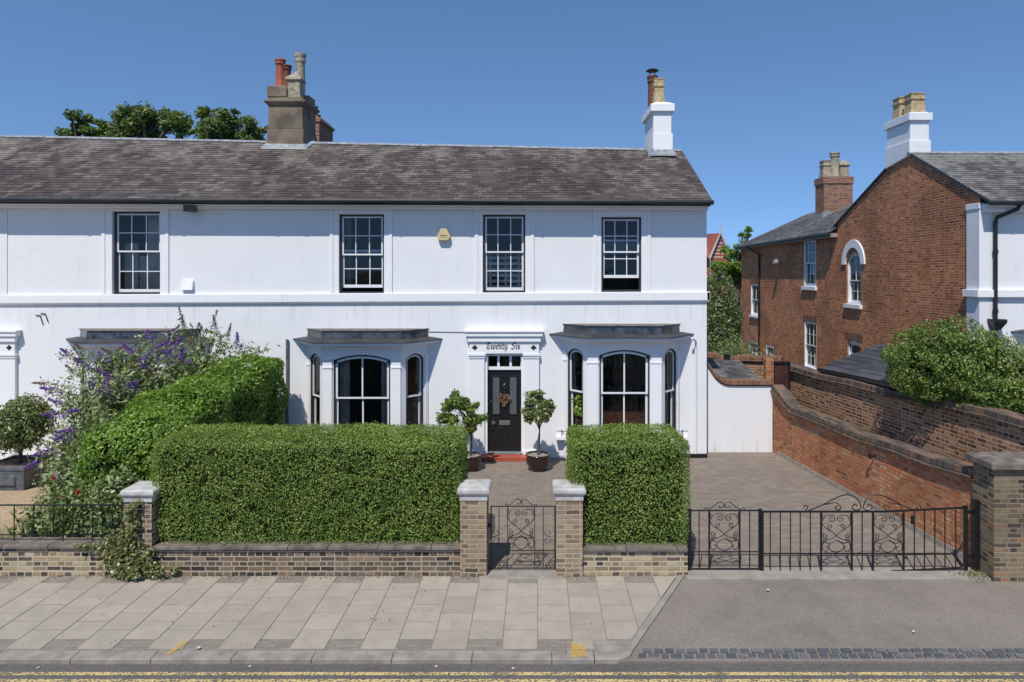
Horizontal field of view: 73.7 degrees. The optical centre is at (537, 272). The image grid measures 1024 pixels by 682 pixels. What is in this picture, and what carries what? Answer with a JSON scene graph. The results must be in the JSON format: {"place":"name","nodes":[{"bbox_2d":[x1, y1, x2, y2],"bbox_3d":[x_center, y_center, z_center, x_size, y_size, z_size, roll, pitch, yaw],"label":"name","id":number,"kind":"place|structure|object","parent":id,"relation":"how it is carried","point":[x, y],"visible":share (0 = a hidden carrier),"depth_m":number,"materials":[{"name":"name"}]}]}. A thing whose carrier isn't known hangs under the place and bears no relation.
{"place":"outdoors","nodes":[
{"label":"outdoors","id":0,"kind":"place"},
{"bbox_2d":[0,519,27,536],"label":"feathery grass","id":1,"kind":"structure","parent":0,"point":[7,524],"depth_m":11.52,"materials":[{"name":"beige plant"}]},
{"bbox_2d":[0,575,592,652],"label":"leaf litter","id":2,"kind":"object","parent":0,"point":[284,577],"visible":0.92,"depth_m":10.58,"materials":[{"name":"brown plant"}]},
{"bbox_2d":[316,106,334,141],"bbox_3d":[-8.430,-3.280,26.350,0.688,6.001,1.800,0,0,0],"label":"brick chimney","id":3,"kind":"object","parent":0,"point":[324,130],"visible":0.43,"depth_m":26.01,"materials":[{"name":"brick"}]},
{"bbox_2d":[0,568,675,652],"bbox_3d":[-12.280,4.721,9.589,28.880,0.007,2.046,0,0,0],"label":"pavement","id":4,"kind":"structure","parent":0,"point":[40,602],"depth_m":9.51,"materials":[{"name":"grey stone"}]},
{"bbox_2d":[0,537,117,575],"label":"front garden wall","id":5,"kind":"structure","parent":4,"relation":"on","point":[39,556],"depth_m":10.66,"materials":[{"name":"yellow brick"}]},
{"bbox_2d":[0,504,124,540],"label":"iron railing","id":6,"kind":"object","parent":5,"relation":"on","point":[63,505],"visible":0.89,"depth_m":10.79,"materials":[{"name":"black metal"}]},
{"bbox_2d":[120,481,162,575],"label":"brick pier","id":7,"kind":"structure","parent":4,"relation":"on","point":[147,492],"depth_m":10.62,"materials":[{"name":"beige brick"}]},
{"bbox_2d":[76,497,180,581],"bbox_3d":[-6.334,4.103,10.491,1.612,1.273,0.293,0,0,0],"label":"ivy","id":8,"kind":"object","parent":7,"relation":"attached to","point":[120,552],"visible":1,"depth_m":10.53,"materials":[{"name":"green plant"}]},
{"bbox_2d":[152,539,459,575],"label":"front garden wall","id":9,"kind":"structure","parent":4,"relation":"on","point":[261,558],"depth_m":10.66,"materials":[{"name":"brown brick"}]},
{"bbox_2d":[552,479,585,576],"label":"brick pier","id":10,"kind":"structure","parent":4,"relation":"on","point":[569,497],"depth_m":10.60,"materials":[{"name":"beige brick"}]},
{"bbox_2d":[488,499,555,568],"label":"garden gate","id":11,"kind":"structure","parent":10,"relation":"attached to","point":[507,550],"depth_m":10.79,"materials":[{"name":"black metal"}]},
{"bbox_2d":[583,541,687,576],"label":"front garden wall","id":12,"kind":"structure","parent":4,"relation":"on","point":[630,559],"depth_m":10.66,"materials":[{"name":"yellow brick"}]},
{"bbox_2d":[457,479,491,576],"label":"brick pier","id":13,"kind":"structure","parent":0,"point":[473,494],"depth_m":10.60,"materials":[{"name":"beige brick"}]},
{"bbox_2d":[456,460,566,567],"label":"path","id":14,"kind":"structure","parent":0,"point":[512,482],"depth_m":13.71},
{"bbox_2d":[435,388,488,471],"bbox_3d":[-1.788,3.760,16.242,1.279,1.921,0.832,0,0,0],"label":"potted tree","id":15,"kind":"object","parent":14,"relation":"on","point":[472,420],"visible":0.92,"depth_m":16.13,"materials":[{"name":"green plant"}]},
{"bbox_2d":[521,388,556,471],"bbox_3d":[0.002,3.744,16.293,0.866,1.952,0.739,0,0,44],"label":"potted tree","id":16,"kind":"object","parent":14,"relation":"on","point":[538,460],"visible":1,"depth_m":16.18,"materials":[{"name":"green plant"}]},
{"bbox_2d":[0,660,1023,681],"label":"road","id":17,"kind":"structure","parent":0,"point":[720,669],"depth_m":8.18,"materials":[{"name":"grey asphalt"}]},
{"bbox_2d":[0,639,632,663],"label":"kerb","id":18,"kind":"structure","parent":17,"relation":"on","point":[609,652],"depth_m":8.38,"materials":[{"name":"grey stone"}]},
{"bbox_2d":[165,641,186,653],"bbox_3d":[-4.527,4.707,8.570,0.078,0.001,0.326,0,0,13],"label":"road marking","id":19,"kind":"object","parent":18,"relation":"on","point":[168,652],"visible":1,"depth_m":8.55,"materials":[{"name":"yellow paint"}]},
{"bbox_2d":[571,642,586,656],"bbox_3d":[0.515,4.707,8.530,0.200,0.001,0.340,0,0,0],"label":"road marking","id":20,"kind":"object","parent":18,"relation":"on","point":[581,650],"visible":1,"depth_m":8.51,"materials":[{"name":"yellow paint"}]},
{"bbox_2d":[37,589,914,668],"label":"litter","id":21,"kind":"object","parent":17,"relation":"on","point":[198,647],"visible":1,"depth_m":8.41,"materials":[{"name":"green plant"}]},
{"bbox_2d":[0,672,1023,674],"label":"road marking","id":22,"kind":"object","parent":17,"relation":"on","point":[527,673],"visible":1,"depth_m":8.12,"materials":[{"name":"yellow paint"}]},
{"bbox_2d":[0,679,1023,681],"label":"road marking","id":23,"kind":"object","parent":17,"relation":"on","point":[522,680],"visible":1,"depth_m":7.99,"materials":[{"name":"yellow paint"}]},
{"bbox_2d":[0,0,1023,260],"label":"sky","id":24,"kind":"structure","parent":0,"point":[762,92],"materials":[{"name":"blue"}]},
{"bbox_2d":[707,285,740,337],"bbox_3d":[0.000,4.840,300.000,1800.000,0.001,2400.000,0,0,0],"label":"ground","id":25,"kind":"structure","parent":0,"point":[730,304],"depth_m":119.00,"materials":[{"name":"green plant"}]},
{"bbox_2d":[54,109,115,136],"bbox_3d":[-20.307,-1.264,30.974,2.612,12.174,1.318,0,0,-8],"label":"tree","id":26,"kind":"object","parent":25,"relation":"on","point":[81,127],"visible":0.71,"depth_m":30.68,"materials":[{"name":"green plant"}]},
{"bbox_2d":[106,100,194,138],"bbox_3d":[-16.954,-1.364,29.901,4.411,12.380,2.412,0,0,0],"label":"tree","id":27,"kind":"object","parent":25,"relation":"on","point":[139,121],"visible":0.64,"depth_m":29.55,"materials":[{"name":"green plant"}]},
{"bbox_2d":[186,105,268,140],"bbox_3d":[-13.043,-1.112,28.964,3.752,11.874,2.302,0,0,0],"label":"tree","id":28,"kind":"object","parent":25,"relation":"on","point":[224,124],"visible":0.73,"depth_m":28.71,"materials":[{"name":"green plant"}]},
{"bbox_2d":[707,226,728,311],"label":"house","id":29,"kind":"structure","parent":25,"relation":"on","point":[715,242],"depth_m":75.00,"materials":[{"name":"brick"}]},
{"bbox_2d":[879,314,1023,414],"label":"round bush","id":30,"kind":"object","parent":25,"relation":"on","point":[959,368],"visible":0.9,"depth_m":12.82,"materials":[{"name":"green plant"}]},
{"bbox_2d":[707,351,782,378],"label":"garden wall","id":31,"kind":"structure","parent":0,"point":[753,364],"depth_m":21.94,"materials":[{"name":"brick"}]},
{"bbox_2d":[553,449,970,566],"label":"driveway","id":32,"kind":"structure","parent":0,"point":[768,481],"depth_m":12.95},
{"bbox_2d":[563,420,693,545],"bbox_3d":[1.461,3.645,11.433,2.049,2.152,1.588,0,0,0],"label":"clipped hedge","id":33,"kind":"object","parent":32,"relation":"on","point":[631,481],"visible":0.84,"depth_m":10.84,"materials":[{"name":"green plant"}]},
{"bbox_2d":[770,385,972,562],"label":"driveway wall","id":34,"kind":"structure","parent":32,"relation":"on","point":[861,465],"depth_m":13.49,"materials":[{"name":"brick"}]},
{"bbox_2d":[618,577,1023,663],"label":"crossover","id":35,"kind":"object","parent":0,"point":[828,614],"visible":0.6,"depth_m":9.34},
{"bbox_2d":[631,575,683,650],"bbox_3d":[1.708,4.742,9.615,0.089,0.056,2.442,0,0,27],"label":"pavement edging","id":36,"kind":"object","parent":35,"relation":"on","point":[644,628],"visible":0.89,"depth_m":9.47,"materials":[{"name":"concrete"}]},
{"bbox_2d":[479,567,990,579],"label":"threshold slab","id":37,"kind":"structure","parent":35,"relation":"on","point":[837,573],"depth_m":10.66,"materials":[{"name":"stone"}]},
{"bbox_2d":[688,502,761,570],"bbox_3d":[2.973,4.174,10.820,1.165,1.091,0.048,0,0,0],"label":"fixed railing panel","id":38,"kind":"object","parent":37,"relation":"on","point":[759,510],"visible":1,"depth_m":10.81,"materials":[{"name":"black metal"}]},
{"bbox_2d":[949,567,988,580],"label":"weed clump","id":39,"kind":"object","parent":37,"relation":"on","point":[970,573],"visible":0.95,"depth_m":10.63,"materials":[{"name":"green plant"}]},
{"bbox_2d":[968,499,979,570],"bbox_3d":[6.905,4.160,10.820,0.190,1.120,0.100,0,0,0],"label":"gate post","id":40,"kind":"object","parent":37,"relation":"on","point":[974,512],"visible":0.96,"depth_m":10.77,"materials":[{"name":"black metal"}]},
{"bbox_2d":[761,494,967,570],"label":"driveway gate","id":41,"kind":"structure","parent":40,"relation":"attached to","point":[965,535],"depth_m":10.79,"materials":[{"name":"black metal"}]},
{"bbox_2d":[638,648,1023,658],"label":"sett channel","id":42,"kind":"object","parent":35,"relation":"on","point":[927,654],"visible":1,"depth_m":8.46,"materials":[{"name":"grey stone"}]},
{"bbox_2d":[965,452,1023,582],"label":"brick pier","id":43,"kind":"structure","parent":35,"relation":"on","point":[998,485],"depth_m":10.45,"materials":[{"name":"beige brick"}]},
{"label":"front garden","id":44,"kind":"structure","parent":0,"visible":0},
{"bbox_2d":[0,459,63,536],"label":"gravel bed","id":45,"kind":"object","parent":44,"relation":"on","point":[17,496],"depth_m":14.08,"materials":[{"name":"beige gravel"}]},
{"bbox_2d":[4,519,51,536],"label":"sword leaf plant","id":46,"kind":"object","parent":45,"relation":"on","point":[23,531],"visible":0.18,"depth_m":11.34,"materials":[{"name":"green plant"}]},
{"bbox_2d":[0,392,56,489],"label":"potted tree","id":47,"kind":"object","parent":45,"relation":"on","point":[23,423],"visible":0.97,"depth_m":14.94,"materials":[{"name":"green plant"}]},
{"bbox_2d":[23,306,280,483],"bbox_3d":[-8.179,2.736,14.804,4.837,3.979,2.661,0,0,-39],"label":"butterfly bush","id":48,"kind":"object","parent":45,"relation":"on","point":[122,391],"visible":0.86,"depth_m":14.42,"materials":[{"name":"green plant"}]},
{"bbox_2d":[9,406,152,536],"bbox_3d":[-7.766,3.716,12.328,2.603,2.246,2.742,0,0,0],"label":"rose bush","id":49,"kind":"object","parent":44,"relation":"on","point":[66,489],"visible":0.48,"depth_m":11.33,"materials":[{"name":"green plant"}]},
{"bbox_2d":[0,52,321,458],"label":"terraced house","id":50,"kind":"structure","parent":44,"relation":"on","point":[111,243],"depth_m":17.40,"materials":[{"name":"paint"}]},
{"bbox_2d":[101,209,168,293],"bbox_3d":[-10.238,-0.620,17.607,1.709,2.368,0.485,0,0,0],"label":"window","id":51,"kind":"structure","parent":50,"relation":"in","point":[154,267],"depth_m":17.51,"materials":[{"name":"white paint"}]},
{"bbox_2d":[66,328,214,439],"bbox_3d":[-10.111,3.069,16.980,3.816,3.303,1.081,0,0,0],"label":"bay window","id":52,"kind":"structure","parent":50,"relation":"in","point":[111,339],"depth_m":16.79,"materials":[{"name":"white paint"}]},
{"bbox_2d":[73,351,288,521],"bbox_3d":[-7.036,3.279,14.187,2.177,2.963,5.754,0,0,0],"label":"leafy hedge","id":53,"kind":"object","parent":44,"relation":"on","point":[246,394],"visible":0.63,"depth_m":12.85,"materials":[{"name":"green plant"}]},
{"bbox_2d":[148,420,469,544],"bbox_3d":[-3.660,3.645,11.440,5.046,2.152,1.593,0,0,0],"label":"clipped hedge","id":54,"kind":"object","parent":44,"relation":"on","point":[306,484],"visible":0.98,"depth_m":10.84,"materials":[{"name":"green plant"}]},
{"bbox_2d":[276,68,713,461],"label":"end terrace house","id":55,"kind":"structure","parent":44,"relation":"on","point":[422,282],"depth_m":17.40,"materials":[{"name":"paint"}]},
{"bbox_2d":[330,209,391,292],"bbox_3d":[-4.487,-0.588,17.602,1.595,2.272,0.475,0,0,0],"label":"window","id":56,"kind":"structure","parent":55,"relation":"in","point":[386,219],"depth_m":17.38,"materials":[{"name":"white paint"}]},
{"bbox_2d":[293,328,442,432],"bbox_3d":[-4.317,3.069,16.980,3.816,3.303,1.081,0,0,0],"label":"bay window","id":57,"kind":"structure","parent":55,"relation":"in","point":[393,347],"depth_m":16.85,"materials":[{"name":"white paint"}]},
{"bbox_2d":[475,210,533,292],"bbox_3d":[-0.838,-0.602,17.557,1.514,2.244,0.385,0,0,0],"label":"window","id":58,"kind":"structure","parent":55,"relation":"in","point":[481,263],"depth_m":17.46,"materials":[{"name":"white paint"}]},
{"bbox_2d":[488,371,520,450],"bbox_3d":[-0.838,3.547,17.495,0.850,2.067,0.110,0,0,0],"label":"front door","id":59,"kind":"structure","parent":55,"relation":"in","point":[504,424],"depth_m":17.50,"materials":[{"name":"black paint"}]},
{"bbox_2d":[498,391,510,407],"bbox_3d":[-0.836,3.252,17.462,0.347,0.425,0.103,0,0,0],"label":"heart wreath","id":60,"kind":"object","parent":59,"relation":"attached to","point":[506,396],"visible":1,"depth_m":17.45,"materials":[{"name":"brown wicker"}]},
{"bbox_2d":[570,392,581,434],"bbox_3d":[1.086,3.796,17.173,0.523,1.649,0.414,0,0,0],"label":"potted houseplant","id":61,"kind":"object","parent":55,"relation":"in","point":[577,409],"visible":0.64,"depth_m":17.11,"materials":[{"name":"plant"}]},
{"bbox_2d":[574,352,634,425],"bbox_3d":[1.707,3.220,20.480,2.400,2.800,0.360,0,0,0],"label":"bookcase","id":62,"kind":"object","parent":55,"relation":"in","point":[612,373],"visible":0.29,"depth_m":20.34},
{"bbox_2d":[549,324,693,458],"bbox_3d":[2.147,3.008,16.933,3.696,3.423,0.986,0,0,0],"label":"bay window","id":63,"kind":"structure","parent":55,"relation":"in","point":[595,342],"depth_m":16.81,"materials":[{"name":"white paint"}]},
{"bbox_2d":[593,210,650,291],"bbox_3d":[2.160,-0.612,17.502,1.464,2.223,0.275,0,0,0],"label":"window","id":64,"kind":"structure","parent":55,"relation":"in","point":[599,216],"depth_m":17.38,"materials":[{"name":"white paint"}]},
{"bbox_2d":[603,410,644,432],"bbox_3d":[2.150,4.034,17.490,1.600,1.173,1.020,0,0,0],"label":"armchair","id":65,"kind":"object","parent":55,"relation":"in","point":[613,416],"visible":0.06,"depth_m":16.98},
{"label":"rear garden","id":66,"kind":"structure","parent":0,"visible":0},
{"bbox_2d":[707,263,744,356],"bbox_3d":[7.457,2.584,28.721,2.440,6.017,2.880,0,0,26],"label":"flowering shrub","id":67,"kind":"object","parent":66,"relation":"on","point":[722,324],"visible":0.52,"depth_m":28.15,"materials":[{"name":"green plant"}]},
{"bbox_2d":[723,354,730,359],"bbox_3d":[5.806,3.603,20.900,0.180,2.233,0.180,0,0,0],"label":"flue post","id":68,"kind":"object","parent":66,"relation":"on","point":[726,356],"visible":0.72,"depth_m":20.82,"materials":[{"name":"black metal"}]},
{"bbox_2d":[707,225,752,336],"bbox_3d":[11.386,1.013,40.041,3.441,7.620,2.061,0,0,0],"label":"tree","id":69,"kind":"object","parent":66,"relation":"on","point":[732,268],"visible":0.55,"depth_m":39.94,"materials":[{"name":"green plant"}]},
{"bbox_2d":[707,359,759,378],"bbox_3d":[5.325,3.668,19.595,1.650,2.204,2.210,0,0,0],"label":"lean to","id":70,"kind":"object","parent":66,"relation":"on","point":[730,369],"visible":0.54,"depth_m":19.67,"materials":[{"name":"tile"}]},
{"bbox_2d":[707,361,772,451],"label":"side wall","id":71,"kind":"structure","parent":66,"relation":"on","point":[739,415],"depth_m":17.95,"materials":[{"name":"paint"}]},
{"bbox_2d":[707,334,777,356],"bbox_3d":[6.996,3.401,23.421,2.359,2.639,1.190,0,0,18],"label":"wispy shrub","id":72,"kind":"object","parent":66,"relation":"on","point":[739,351],"visible":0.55,"depth_m":23.39,"materials":[{"name":"green plant"}]},
{"bbox_2d":[817,344,931,394],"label":"garden shed","id":73,"kind":"structure","parent":66,"relation":"on","point":[868,365],"depth_m":16.73,"materials":[{"name":"stone"}]},
{"bbox_2d":[733,92,1023,369],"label":"brick villa","id":74,"kind":"object","parent":66,"relation":"on","point":[917,231],"visible":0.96,"depth_m":21.49,"materials":[{"name":"brick"}]},
{"bbox_2d":[749,284,757,317],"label":"window","id":75,"kind":"structure","parent":74,"relation":"in","point":[755,315],"depth_m":35.95,"materials":[{"name":"white paint"}]},
{"bbox_2d":[750,341,757,353],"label":"window","id":76,"kind":"structure","parent":74,"relation":"in","point":[750,341],"depth_m":36.02,"materials":[{"name":"white paint"}]},
{"bbox_2d":[766,345,773,355],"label":"window","id":77,"kind":"structure","parent":74,"relation":"in","point":[767,353],"depth_m":33.50,"materials":[{"name":"white paint"}]},
{"bbox_2d":[801,240,816,289],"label":"window","id":78,"kind":"structure","parent":74,"relation":"in","point":[807,286],"depth_m":28.75,"materials":[{"name":"white paint"}]},
{"bbox_2d":[804,321,816,369],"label":"window","id":79,"kind":"structure","parent":74,"relation":"in","point":[807,334],"depth_m":28.72,"materials":[{"name":"white paint"}]},
{"bbox_2d":[841,240,864,308],"bbox_3d":[11.443,0.043,24.336,0.510,2.448,1.760,0,0,0],"label":"window","id":80,"kind":"structure","parent":74,"relation":"in","point":[855,304],"depth_m":24.64,"materials":[{"name":"white paint"}]},
{"bbox_2d":[848,340,860,355],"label":"window","id":81,"kind":"structure","parent":74,"relation":"in","point":[851,344],"depth_m":24.67,"materials":[{"name":"white paint"}]},
{"bbox_2d":[1010,330,1023,338],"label":"bay window","id":82,"kind":"structure","parent":74,"relation":"in","point":[1020,333],"depth_m":17.32,"materials":[{"name":"white paint"}]},
{"bbox_2d":[790,363,1023,462],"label":"garden wall","id":83,"kind":"structure","parent":66,"relation":"on","point":[949,428],"depth_m":13.92,"materials":[{"name":"brick"}]},
{"bbox_2d":[763,358,789,446],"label":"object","id":84,"kind":"structure","parent":83,"relation":"attached to","point":[777,372],"depth_m":18.58,"materials":[{"name":"brown brick"}]}
]}

